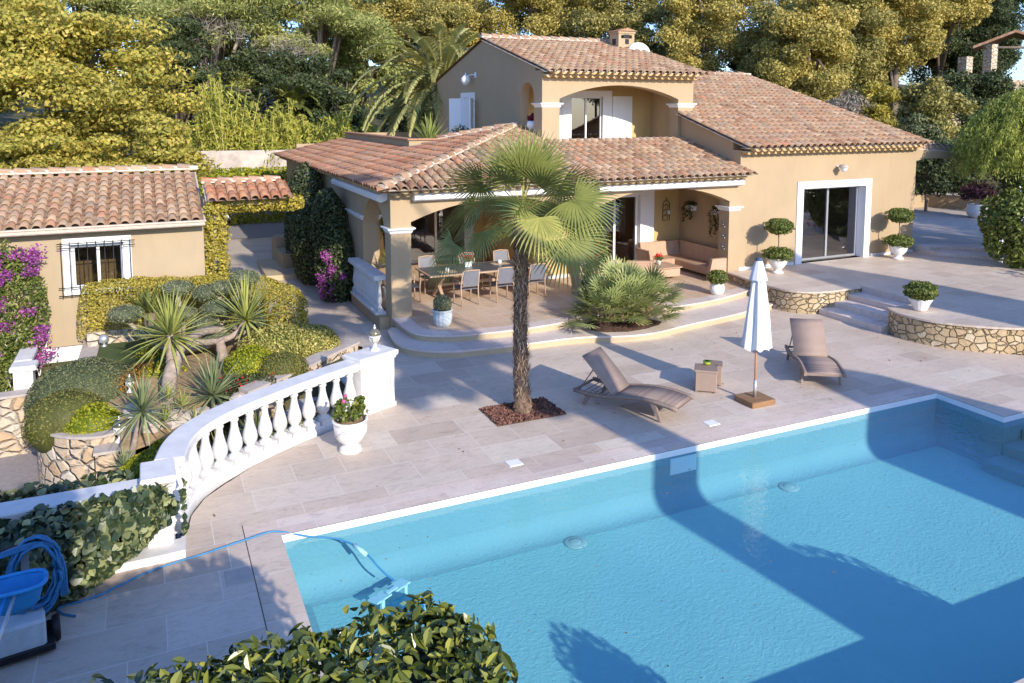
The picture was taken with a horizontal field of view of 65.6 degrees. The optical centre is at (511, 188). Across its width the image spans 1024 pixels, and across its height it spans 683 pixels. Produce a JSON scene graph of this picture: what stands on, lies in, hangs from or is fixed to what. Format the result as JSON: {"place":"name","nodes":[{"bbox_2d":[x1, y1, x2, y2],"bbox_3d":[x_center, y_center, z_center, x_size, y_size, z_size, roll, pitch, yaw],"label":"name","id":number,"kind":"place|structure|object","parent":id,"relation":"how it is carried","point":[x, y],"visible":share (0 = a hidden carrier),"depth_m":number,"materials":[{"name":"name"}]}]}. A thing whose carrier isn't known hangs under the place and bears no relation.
{"place":"outdoors","nodes":[
{"label":"outdoors","id":0,"kind":"place"},
{"bbox_2d":[0,452,189,538],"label":"road","id":1,"kind":"structure","parent":0,"point":[17,472],"depth_m":15.22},
{"bbox_2d":[0,389,36,457],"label":"rubble wall","id":2,"kind":"structure","parent":1,"relation":"on","point":[12,416],"depth_m":15.87,"materials":[{"name":"stone"}]},
{"bbox_2d":[9,345,38,389],"bbox_3d":[-10.327,4.373,17.052,0.480,1.710,1.880,-3,6,-25],"label":"balustrade","id":3,"kind":"object","parent":1,"relation":"on","point":[23,366],"visible":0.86,"depth_m":16.23,"materials":[{"name":"white stone"}]},
{"bbox_2d":[37,430,116,490],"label":"round wall","id":4,"kind":"structure","parent":1,"relation":"on","point":[71,458],"depth_m":14.06,"materials":[{"name":"stone"}]},
{"bbox_2d":[0,478,185,572],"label":"garden wall","id":5,"kind":"structure","parent":1,"relation":"on","point":[146,557],"depth_m":9.28,"materials":[{"name":"white stone"}]},
{"bbox_2d":[0,469,137,502],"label":"ivy","id":6,"kind":"object","parent":5,"relation":"attached to","point":[28,489],"visible":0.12,"depth_m":9.77,"materials":[{"name":"green plant"}]},
{"bbox_2d":[0,482,179,616],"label":"ivy","id":7,"kind":"object","parent":5,"relation":"attached to","point":[103,536],"visible":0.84,"depth_m":8.74,"materials":[{"name":"green plant"}]},
{"bbox_2d":[93,437,135,478],"bbox_3d":[-7.034,5.045,14.148,0.677,1.050,0.647,-3,6,-25],"label":"pedestal","id":8,"kind":"object","parent":1,"relation":"on","point":[101,453],"visible":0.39,"depth_m":13.82,"materials":[{"name":"stone"}]},
{"bbox_2d":[107,331,348,452],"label":"garden soil","id":9,"kind":"structure","parent":0,"point":[184,382],"depth_m":15.31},
{"bbox_2d":[21,388,107,452],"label":"domed shrub","id":10,"kind":"object","parent":9,"relation":"on","point":[46,417],"visible":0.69,"depth_m":14.21,"materials":[{"name":"green plant"}]},
{"bbox_2d":[23,356,136,414],"bbox_3d":[-8.316,4.029,15.470,2.073,1.501,1.631,-3,6,-25],"label":"domed shrub","id":11,"kind":"object","parent":9,"relation":"on","point":[95,374],"visible":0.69,"depth_m":15.07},
{"bbox_2d":[64,401,121,435],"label":"domed shrub","id":12,"kind":"object","parent":9,"relation":"on","point":[86,419],"visible":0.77,"depth_m":14.21,"materials":[{"name":"green plant"}]},
{"bbox_2d":[97,340,165,368],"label":"lawn","id":13,"kind":"structure","parent":9,"relation":"on","point":[113,351],"depth_m":17.19,"materials":[{"name":"green plant"}]},
{"bbox_2d":[97,368,183,457],"bbox_3d":[-6.327,3.889,13.590,1.375,1.685,1.313,1,6,11],"label":"yucca","id":14,"kind":"object","parent":9,"relation":"on","point":[141,402],"visible":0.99,"depth_m":13.59,"materials":[{"name":"green plant"}]},
{"bbox_2d":[118,285,227,405],"bbox_3d":[-6.595,2.962,15.606,2.077,2.261,2.122,-3,6,-25],"label":"yucca","id":15,"kind":"object","parent":9,"relation":"on","point":[169,326],"visible":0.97,"depth_m":15.28,"materials":[{"name":"green plant"}]},
{"bbox_2d":[106,269,265,354],"bbox_3d":[-7.081,2.847,17.316,3.187,1.929,1.956,-3,6,-25],"label":"cloud pruned tree","id":16,"kind":"object","parent":9,"relation":"on","point":[118,314],"visible":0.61,"depth_m":17.25,"materials":[{"name":"green plant"}]},
{"bbox_2d":[76,272,308,338],"bbox_3d":[-7.101,2.727,18.671,5.329,1.516,2.426,1,6,5],"label":"golden hedge","id":17,"kind":"object","parent":9,"relation":"on","point":[152,282],"visible":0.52,"depth_m":18.11,"materials":[{"name":"yellow plant"}]},
{"bbox_2d":[166,347,255,420],"bbox_3d":[-5.501,3.656,14.591,1.619,1.372,1.650,-3,6,-25],"label":"yucca","id":18,"kind":"object","parent":9,"relation":"on","point":[211,377],"visible":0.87,"depth_m":14.57,"materials":[{"name":"green plant"}]},
{"bbox_2d":[192,273,286,363],"bbox_3d":[-5.715,2.764,17.027,2.050,1.970,1.930,-1,6,-6],"label":"yucca","id":19,"kind":"object","parent":9,"relation":"on","point":[245,308],"visible":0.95,"depth_m":16.86,"materials":[{"name":"green plant"}]},
{"bbox_2d":[223,344,271,379],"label":"clipped bush","id":20,"kind":"object","parent":9,"relation":"on","point":[252,356],"visible":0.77,"depth_m":15.68,"materials":[{"name":"green plant"}]},
{"bbox_2d":[257,351,308,378],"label":"clipped bush","id":21,"kind":"object","parent":9,"relation":"on","point":[283,362],"visible":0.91,"depth_m":15.68,"materials":[{"name":"green plant"}]},
{"bbox_2d":[235,323,339,358],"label":"clipped hedge","id":22,"kind":"object","parent":9,"relation":"on","point":[306,340],"visible":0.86,"depth_m":16.89,"materials":[{"name":"green plant"}]},
{"bbox_2d":[205,219,285,239],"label":"driveway","id":23,"kind":"structure","parent":0,"point":[254,230],"depth_m":34.87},
{"bbox_2d":[0,65,1022,534],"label":"ground","id":24,"kind":"structure","parent":0,"point":[12,117],"depth_m":28.73,"materials":[{"name":"soil"}]},
{"bbox_2d":[0,131,104,175],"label":"hedge","id":25,"kind":"object","parent":24,"relation":"on","point":[19,150],"visible":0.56,"depth_m":25.21,"materials":[{"name":"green plant"}]},
{"bbox_2d":[0,163,205,379],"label":"garage","id":26,"kind":"structure","parent":24,"relation":"on","point":[83,226],"depth_m":18.68,"materials":[{"name":"beige paint"}]},
{"bbox_2d":[0,238,59,391],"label":"bougainvillea","id":27,"kind":"object","parent":26,"relation":"attached to","point":[33,328],"visible":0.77,"depth_m":17.28,"materials":[{"name":"purple plant"}]},
{"bbox_2d":[202,201,231,325],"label":"gate creeper","id":28,"kind":"object","parent":26,"relation":"attached to","point":[218,223],"visible":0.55,"depth_m":19.33,"materials":[{"name":"yellow plant"}]},
{"bbox_2d":[201,175,292,205],"bbox_3d":[-6.689,0.045,20.039,2.080,0.670,1.394,-3,6,-25],"label":"gate canopy","id":29,"kind":"object","parent":26,"relation":"attached to","point":[235,188],"visible":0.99,"depth_m":19.99,"materials":[{"name":"tile"}]},
{"bbox_2d":[212,193,304,214],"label":"gate creeper","id":30,"kind":"object","parent":29,"relation":"hanging from","point":[296,201],"visible":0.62,"depth_m":20.14,"materials":[{"name":"green plant"}]},
{"bbox_2d":[0,0,212,164],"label":"yellow tree","id":31,"kind":"object","parent":24,"relation":"on","point":[40,61],"visible":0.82,"depth_m":28.24,"materials":[{"name":"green plant"}]},
{"bbox_2d":[82,110,218,215],"bbox_3d":[-12.724,0.101,27.759,4.504,5.690,3.840,1,6,14],"label":"yellow tree","id":32,"kind":"object","parent":24,"relation":"on","point":[162,146],"visible":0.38,"depth_m":26.72,"materials":[{"name":"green plant"}]},
{"bbox_2d":[138,15,228,143],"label":"dark pine","id":33,"kind":"object","parent":24,"relation":"on","point":[187,26],"visible":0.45,"depth_m":41.03,"materials":[{"name":"green plant"}]},
{"bbox_2d":[120,0,288,138],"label":"umbrella pine","id":34,"kind":"object","parent":24,"relation":"on","point":[239,10],"visible":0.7,"depth_m":44.83,"materials":[{"name":"green plant"}]},
{"bbox_2d":[184,72,270,164],"bbox_3d":[-14.215,-2.207,39.664,4.514,7.260,4.881,-3,6,-25],"label":"bamboo","id":35,"kind":"object","parent":24,"relation":"on","point":[216,126],"visible":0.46,"depth_m":39.05,"materials":[{"name":"green plant"}]},
{"bbox_2d":[197,150,286,220],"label":"concrete wall","id":36,"kind":"structure","parent":24,"relation":"on","point":[228,159],"depth_m":37.88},
{"bbox_2d":[202,166,287,226],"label":"hedge","id":37,"kind":"object","parent":24,"relation":"on","point":[279,215],"visible":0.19,"depth_m":37.02,"materials":[{"name":"green plant"}]},
{"bbox_2d":[199,45,347,136],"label":"dark pine","id":38,"kind":"object","parent":24,"relation":"on","point":[267,72],"visible":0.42,"depth_m":44.37,"materials":[{"name":"green plant"}]},
{"bbox_2d":[236,97,325,165],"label":"bamboo","id":39,"kind":"object","parent":24,"relation":"on","point":[287,130],"visible":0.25,"depth_m":39.36,"materials":[{"name":"green plant"}]},
{"bbox_2d":[262,83,323,133],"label":"date palm","id":40,"kind":"object","parent":24,"relation":"on","point":[293,94],"visible":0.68,"depth_m":41.73,"materials":[{"name":"green plant"}]},
{"bbox_2d":[238,340,359,435],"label":"stair wall","id":41,"kind":"structure","parent":24,"relation":"on","point":[315,360],"depth_m":16.35,"materials":[{"name":"stone"}]},
{"bbox_2d":[238,0,401,81],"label":"umbrella pine","id":42,"kind":"object","parent":24,"relation":"on","point":[334,17],"visible":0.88,"depth_m":48.95,"materials":[{"name":"green plant"}]},
{"bbox_2d":[290,68,369,134],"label":"evergreen tree","id":43,"kind":"object","parent":24,"relation":"on","point":[327,98],"visible":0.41,"depth_m":42.46,"materials":[{"name":"green plant"}]},
{"bbox_2d":[300,104,386,143],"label":"bamboo","id":44,"kind":"object","parent":24,"relation":"on","point":[332,126],"visible":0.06,"depth_m":38.77,"materials":[{"name":"green plant"}]},
{"bbox_2d":[311,22,429,118],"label":"evergreen tree","id":45,"kind":"object","parent":24,"relation":"on","point":[361,85],"visible":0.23,"depth_m":52.66,"materials":[{"name":"green plant"}]},
{"bbox_2d":[336,0,426,101],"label":"oak","id":46,"kind":"object","parent":24,"relation":"on","point":[398,13],"visible":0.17,"depth_m":58.24,"materials":[{"name":"green plant"}]},
{"bbox_2d":[348,21,494,137],"bbox_3d":[-2.899,-2.520,34.858,7.794,9.292,7.360,2,6,23],"label":"date palm","id":47,"kind":"object","parent":24,"relation":"on","point":[437,67],"visible":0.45,"depth_m":33.65,"materials":[{"name":"green plant"}]},
{"bbox_2d":[371,0,474,103],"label":"oak","id":48,"kind":"object","parent":24,"relation":"on","point":[433,13],"visible":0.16,"depth_m":55.94,"materials":[{"name":"green plant"}]},
{"bbox_2d":[406,0,500,57],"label":"oak","id":49,"kind":"object","parent":24,"relation":"on","point":[476,9],"visible":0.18,"depth_m":58.37,"materials":[{"name":"green plant"}]},
{"bbox_2d":[481,0,599,37],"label":"oak","id":50,"kind":"object","parent":24,"relation":"on","point":[544,21],"visible":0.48,"depth_m":56.56,"materials":[{"name":"green plant"}]},
{"bbox_2d":[571,0,680,56],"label":"oak","id":51,"kind":"object","parent":24,"relation":"on","point":[611,15],"visible":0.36,"depth_m":52.27,"materials":[{"name":"green plant"}]},
{"bbox_2d":[273,28,981,329],"bbox_3d":[3.571,-1.716,29.580,22.088,8.240,15.846,-3,6,-25],"label":"villa","id":52,"kind":"object","parent":24,"relation":"on","point":[643,128],"visible":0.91,"depth_m":24.93,"materials":[{"name":"paint"}]},
{"bbox_2d":[283,161,354,302],"bbox_3d":[-6.011,1.243,24.266,1.567,3.979,6.381,-3,6,-25],"label":"bougainvillea","id":53,"kind":"object","parent":52,"relation":"attached to","point":[327,244],"visible":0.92,"depth_m":22.67,"materials":[{"name":"green plant"}]},
{"bbox_2d":[348,257,385,314],"bbox_3d":[-3.763,2.481,20.603,0.340,0.970,2.710,-3,6,-25],"label":"balustrade","id":54,"kind":"object","parent":52,"relation":"on","point":[368,278],"visible":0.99,"depth_m":20.27,"materials":[{"name":"white stone"}]},
{"bbox_2d":[654,0,767,71],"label":"oak","id":55,"kind":"object","parent":24,"relation":"on","point":[710,11],"visible":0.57,"depth_m":48.65,"materials":[{"name":"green plant"}]},
{"bbox_2d":[721,0,825,95],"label":"oak","id":56,"kind":"object","parent":24,"relation":"on","point":[747,61],"visible":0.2,"depth_m":46.39,"materials":[{"name":"green plant"}]},
{"bbox_2d":[750,0,860,102],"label":"oak","id":57,"kind":"object","parent":24,"relation":"on","point":[817,30],"visible":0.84,"depth_m":43.07,"materials":[{"name":"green plant"}]},
{"bbox_2d":[814,0,901,100],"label":"oak","id":58,"kind":"object","parent":24,"relation":"on","point":[865,61],"visible":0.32,"depth_m":48.08,"materials":[{"name":"green plant"}]},
{"bbox_2d":[858,80,901,121],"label":"golden shrub","id":59,"kind":"object","parent":24,"relation":"on","point":[878,110],"visible":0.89,"depth_m":40.67,"materials":[{"name":"yellow plant"}]},
{"bbox_2d":[843,0,960,119],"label":"oak","id":60,"kind":"object","parent":24,"relation":"on","point":[924,33],"visible":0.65,"depth_m":49.34,"materials":[{"name":"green plant"}]},
{"bbox_2d":[903,0,994,76],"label":"oak","id":61,"kind":"object","parent":24,"relation":"on","point":[973,12],"visible":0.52,"depth_m":52.75,"materials":[{"name":"green plant"}]},
{"bbox_2d":[912,191,985,244],"bbox_3d":[28.371,0.744,38.158,36.700,0.001,27.000,-3,6,-25],"label":"gravel court","id":62,"kind":"object","parent":24,"relation":"on","point":[932,225],"visible":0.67,"depth_m":30.63,"materials":[{"name":"gravel"}]},
{"bbox_2d":[896,112,948,192],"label":"flowering shrub","id":63,"kind":"object","parent":62,"relation":"on","point":[919,129],"visible":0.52,"depth_m":36.48,"materials":[{"name":"green plant"}]},
{"bbox_2d":[890,75,979,185],"bbox_3d":[21.205,-2.551,40.438,4.444,6.454,5.675,4,7,35],"label":"evergreen tree","id":64,"kind":"object","parent":62,"relation":"on","point":[936,103],"visible":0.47,"depth_m":39.55,"materials":[{"name":"green plant"}]},
{"bbox_2d":[915,135,979,211],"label":"evergreen tree","id":65,"kind":"object","parent":62,"relation":"on","point":[929,171],"visible":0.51,"depth_m":34.56,"materials":[{"name":"green plant"}]},
{"bbox_2d":[960,180,997,218],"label":"potted plant","id":66,"kind":"object","parent":62,"relation":"on","point":[973,193],"visible":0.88,"depth_m":33.02,"materials":[{"name":"purple plant"}]},
{"bbox_2d":[913,68,1023,131],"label":"evergreen tree","id":67,"kind":"object","parent":24,"relation":"on","point":[991,85],"visible":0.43,"depth_m":44.11,"materials":[{"name":"green plant"}]},
{"bbox_2d":[931,0,1023,134],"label":"evergreen tree","id":68,"kind":"object","parent":24,"relation":"on","point":[998,21],"visible":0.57,"depth_m":57.42,"materials":[{"name":"green plant"}]},
{"bbox_2d":[944,87,1023,191],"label":"pepper tree","id":69,"kind":"object","parent":24,"relation":"on","point":[991,140],"visible":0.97,"depth_m":24.74,"materials":[{"name":"green plant"}]},
{"bbox_2d":[973,30,1023,74],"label":"pergola","id":70,"kind":"object","parent":24,"relation":"on","point":[990,47],"visible":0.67,"depth_m":49.68,"materials":[{"name":"stone"}]},
{"bbox_2d":[0,237,1023,682],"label":"pool deck","id":71,"kind":"structure","parent":0,"point":[434,425],"depth_m":13.18,"materials":[{"name":"stone"}]},
{"bbox_2d":[0,534,68,665],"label":"hose trolley","id":72,"kind":"object","parent":71,"relation":"on","point":[31,632],"visible":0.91,"depth_m":7.75,"materials":[{"name":"blue plastic"}]},
{"bbox_2d":[0,568,48,639],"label":"leaf net","id":73,"kind":"object","parent":72,"relation":"on","point":[20,591],"visible":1,"depth_m":7.40,"materials":[{"name":"plastic"}]},
{"bbox_2d":[56,530,394,617],"bbox_3d":[-3.280,4.627,9.426,3.648,0.538,0.885,-3,6,-25],"label":"robot cable","id":74,"kind":"object","parent":71,"relation":"on","point":[181,560],"visible":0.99,"depth_m":9.48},
{"bbox_2d":[140,344,397,547],"bbox_3d":[-3.586,3.632,12.065,1.175,1.075,5.634,2,6,22],"label":"balustrade","id":75,"kind":"object","parent":71,"relation":"on","point":[368,373],"visible":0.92,"depth_m":12.01,"materials":[{"name":"white stone"}]},
{"bbox_2d":[89,590,517,682],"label":"laurel hedge","id":76,"kind":"object","parent":71,"relation":"on","point":[436,647],"visible":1,"depth_m":4.17,"materials":[{"name":"green plant"}]},
{"bbox_2d":[331,394,369,454],"bbox_3d":[-2.511,3.644,12.372,0.592,0.890,0.554,-3,6,-25],"label":"planter urn","id":77,"kind":"object","parent":71,"relation":"on","point":[349,422],"visible":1,"depth_m":12.24,"materials":[{"name":"ceramic"}]},
{"bbox_2d":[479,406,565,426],"bbox_3d":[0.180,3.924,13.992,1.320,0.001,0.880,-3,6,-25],"label":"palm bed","id":78,"kind":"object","parent":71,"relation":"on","point":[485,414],"visible":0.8,"depth_m":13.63,"materials":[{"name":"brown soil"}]},
{"bbox_2d":[480,397,565,425],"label":"lava gravel","id":79,"kind":"structure","parent":78,"relation":"on","point":[549,408],"depth_m":13.90,"materials":[{"name":"gravel"}]},
{"bbox_2d":[426,125,622,413],"bbox_3d":[0.182,1.404,13.851,3.348,5.093,3.424,-3,6,-25],"label":"fan palm","id":80,"kind":"object","parent":79,"relation":"on","point":[523,163],"visible":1,"depth_m":13.24,"materials":[{"name":"green plant"}]},
{"bbox_2d":[389,306,771,357],"bbox_3d":[2.175,3.342,19.380,10.111,0.140,2.629,-2,6,-21],"label":"step base","id":81,"kind":"object","parent":71,"relation":"on","point":[542,345],"visible":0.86,"depth_m":18.02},
{"bbox_2d":[388,296,772,352],"bbox_3d":[2.171,3.254,19.356,10.141,0.040,2.654,-2,6,-21],"label":"step","id":82,"kind":"object","parent":81,"relation":"on","point":[399,338],"visible":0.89,"depth_m":18.29,"materials":[{"name":"stone"}]},
{"bbox_2d":[394,291,749,341],"bbox_3d":[2.119,3.093,20.187,9.960,0.125,2.066,-3,6,-25],"label":"terrace step base","id":83,"kind":"object","parent":82,"relation":"on","point":[479,337],"visible":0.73,"depth_m":18.30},
{"bbox_2d":[394,286,749,336],"bbox_3d":[2.122,3.012,20.166,10.006,0.040,2.091,-3,6,-25],"label":"terrace step","id":84,"kind":"object","parent":83,"relation":"on","point":[409,325],"visible":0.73,"depth_m":18.57,"materials":[{"name":"stone"}]},
{"bbox_2d":[588,318,660,331],"bbox_3d":[2.684,3.223,19.043,1.940,0.077,1.090,-3,6,-25],"label":"planting bed","id":85,"kind":"object","parent":82,"relation":"on","point":[612,326],"visible":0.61,"depth_m":18.73,"materials":[{"name":"brown soil"}]},
{"bbox_2d":[561,271,652,328],"bbox_3d":[2.199,2.639,18.768,2.296,1.297,2.095,-3,6,-25],"label":"dwarf palm","id":86,"kind":"object","parent":85,"relation":"on","point":[602,297],"visible":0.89,"depth_m":18.55,"materials":[{"name":"green plant"}]},
{"bbox_2d":[579,261,680,322],"bbox_3d":[2.714,2.486,19.014,2.409,1.543,2.199,-1,6,-11],"label":"dwarf palm","id":87,"kind":"object","parent":85,"relation":"on","point":[635,277],"visible":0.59,"depth_m":18.63,"materials":[{"name":"green plant"}]},
{"bbox_2d":[604,262,693,322],"bbox_3d":[3.237,2.505,19.263,2.414,1.464,2.400,-3,6,-25],"label":"dwarf palm","id":88,"kind":"object","parent":85,"relation":"on","point":[655,278],"visible":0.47,"depth_m":19.09,"materials":[{"name":"green plant"}]},
{"bbox_2d":[243,383,1023,682],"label":"pool coping","id":89,"kind":"object","parent":71,"relation":"on","point":[283,608],"visible":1,"depth_m":11.13,"materials":[{"name":"stone"}]},
{"bbox_2d":[573,346,693,422],"bbox_3d":[2.146,3.465,14.164,2.020,0.891,0.770,4,7,35],"label":"sun lounger","id":90,"kind":"object","parent":71,"relation":"on","point":[609,374],"visible":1,"depth_m":14.19,"materials":[{"name":"fabric"}]},
{"bbox_2d":[282,393,1023,682],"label":"pool basin","id":91,"kind":"object","parent":71,"relation":"in","point":[924,583],"visible":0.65,"depth_m":10.71,"materials":[{"name":"tile"}]},
{"bbox_2d":[982,429,1023,486],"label":"pool stairs","id":92,"kind":"structure","parent":91,"relation":"on","point":[1007,464],"depth_m":13.48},
{"bbox_2d":[734,257,775,408],"bbox_3d":[4.400,2.555,14.328,0.568,2.670,0.590,-3,6,-25],"label":"parasol","id":93,"kind":"object","parent":71,"relation":"on","point":[756,336],"visible":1,"depth_m":14.19,"materials":[{"name":"white fabric"}]},
{"bbox_2d":[727,271,862,313],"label":"stone wall","id":94,"kind":"structure","parent":71,"relation":"on","point":[786,296],"depth_m":20.97,"materials":[{"name":"stone"}]},
{"bbox_2d":[785,318,846,385],"bbox_3d":[6.098,3.277,16.052,0.770,0.891,2.020,1,6,9],"label":"sun lounger","id":95,"kind":"object","parent":71,"relation":"on","point":[811,356],"visible":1,"depth_m":16.35,"materials":[{"name":"fabric"}]},
{"bbox_2d":[819,287,910,332],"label":"stone steps","id":96,"kind":"structure","parent":71,"relation":"on","point":[866,307],"depth_m":20.18,"materials":[{"name":"stone"}]},
{"bbox_2d":[737,251,1023,320],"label":"terrace","id":97,"kind":"structure","parent":71,"relation":"on","point":[981,288],"depth_m":22.37,"materials":[{"name":"stone"}]},
{"bbox_2d":[761,218,794,273],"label":"potted topiary","id":98,"kind":"object","parent":97,"relation":"on","point":[778,257],"visible":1,"depth_m":22.71,"materials":[{"name":"plant"}]},
{"bbox_2d":[882,207,915,259],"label":"potted topiary","id":99,"kind":"object","parent":97,"relation":"on","point":[899,245],"visible":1,"depth_m":24.87,"materials":[{"name":"plant"}]},
{"bbox_2d":[912,243,1021,261],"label":"back steps","id":100,"kind":"structure","parent":97,"relation":"on","point":[972,251],"depth_m":26.02,"materials":[{"name":"stone"}]},
{"bbox_2d":[976,179,1023,268],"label":"flowering shrub","id":101,"kind":"object","parent":97,"relation":"on","point":[1002,228],"visible":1,"depth_m":23.37,"materials":[{"name":"green plant"}]},
{"bbox_2d":[887,306,1023,355],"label":"stone wall","id":102,"kind":"structure","parent":71,"relation":"on","point":[966,333],"depth_m":17.66,"materials":[{"name":"stone"}]},
{"bbox_2d":[902,280,938,311],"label":"potted bush","id":103,"kind":"object","parent":102,"relation":"on","point":[921,295],"visible":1,"depth_m":18.51,"materials":[{"name":"green plant"}]},
{"bbox_2d":[66,0,1023,85],"label":"sky","id":104,"kind":"structure","parent":0,"point":[1019,73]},
{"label":"terrace bed","id":105,"kind":"structure","parent":0,"visible":0},
{"bbox_2d":[380,258,741,329],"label":"terrace floor","id":106,"kind":"structure","parent":105,"relation":"on","point":[485,313],"depth_m":20.90,"materials":[{"name":"tile"}]},
{"bbox_2d":[415,260,530,294],"bbox_3d":[-0.938,2.485,21.456,3.100,0.752,1.240,-3,6,-25],"label":"dining table","id":107,"kind":"object","parent":106,"relation":"on","point":[486,267],"visible":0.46,"depth_m":21.22,"materials":[{"name":"brown wood"}]},
{"bbox_2d":[636,239,726,277],"bbox_3d":[5.245,2.180,24.269,1.760,0.800,2.750,-3,6,-25],"label":"wicker sofa","id":108,"kind":"object","parent":106,"relation":"on","point":[697,257],"visible":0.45,"depth_m":24.74,"materials":[{"name":"fabric"}]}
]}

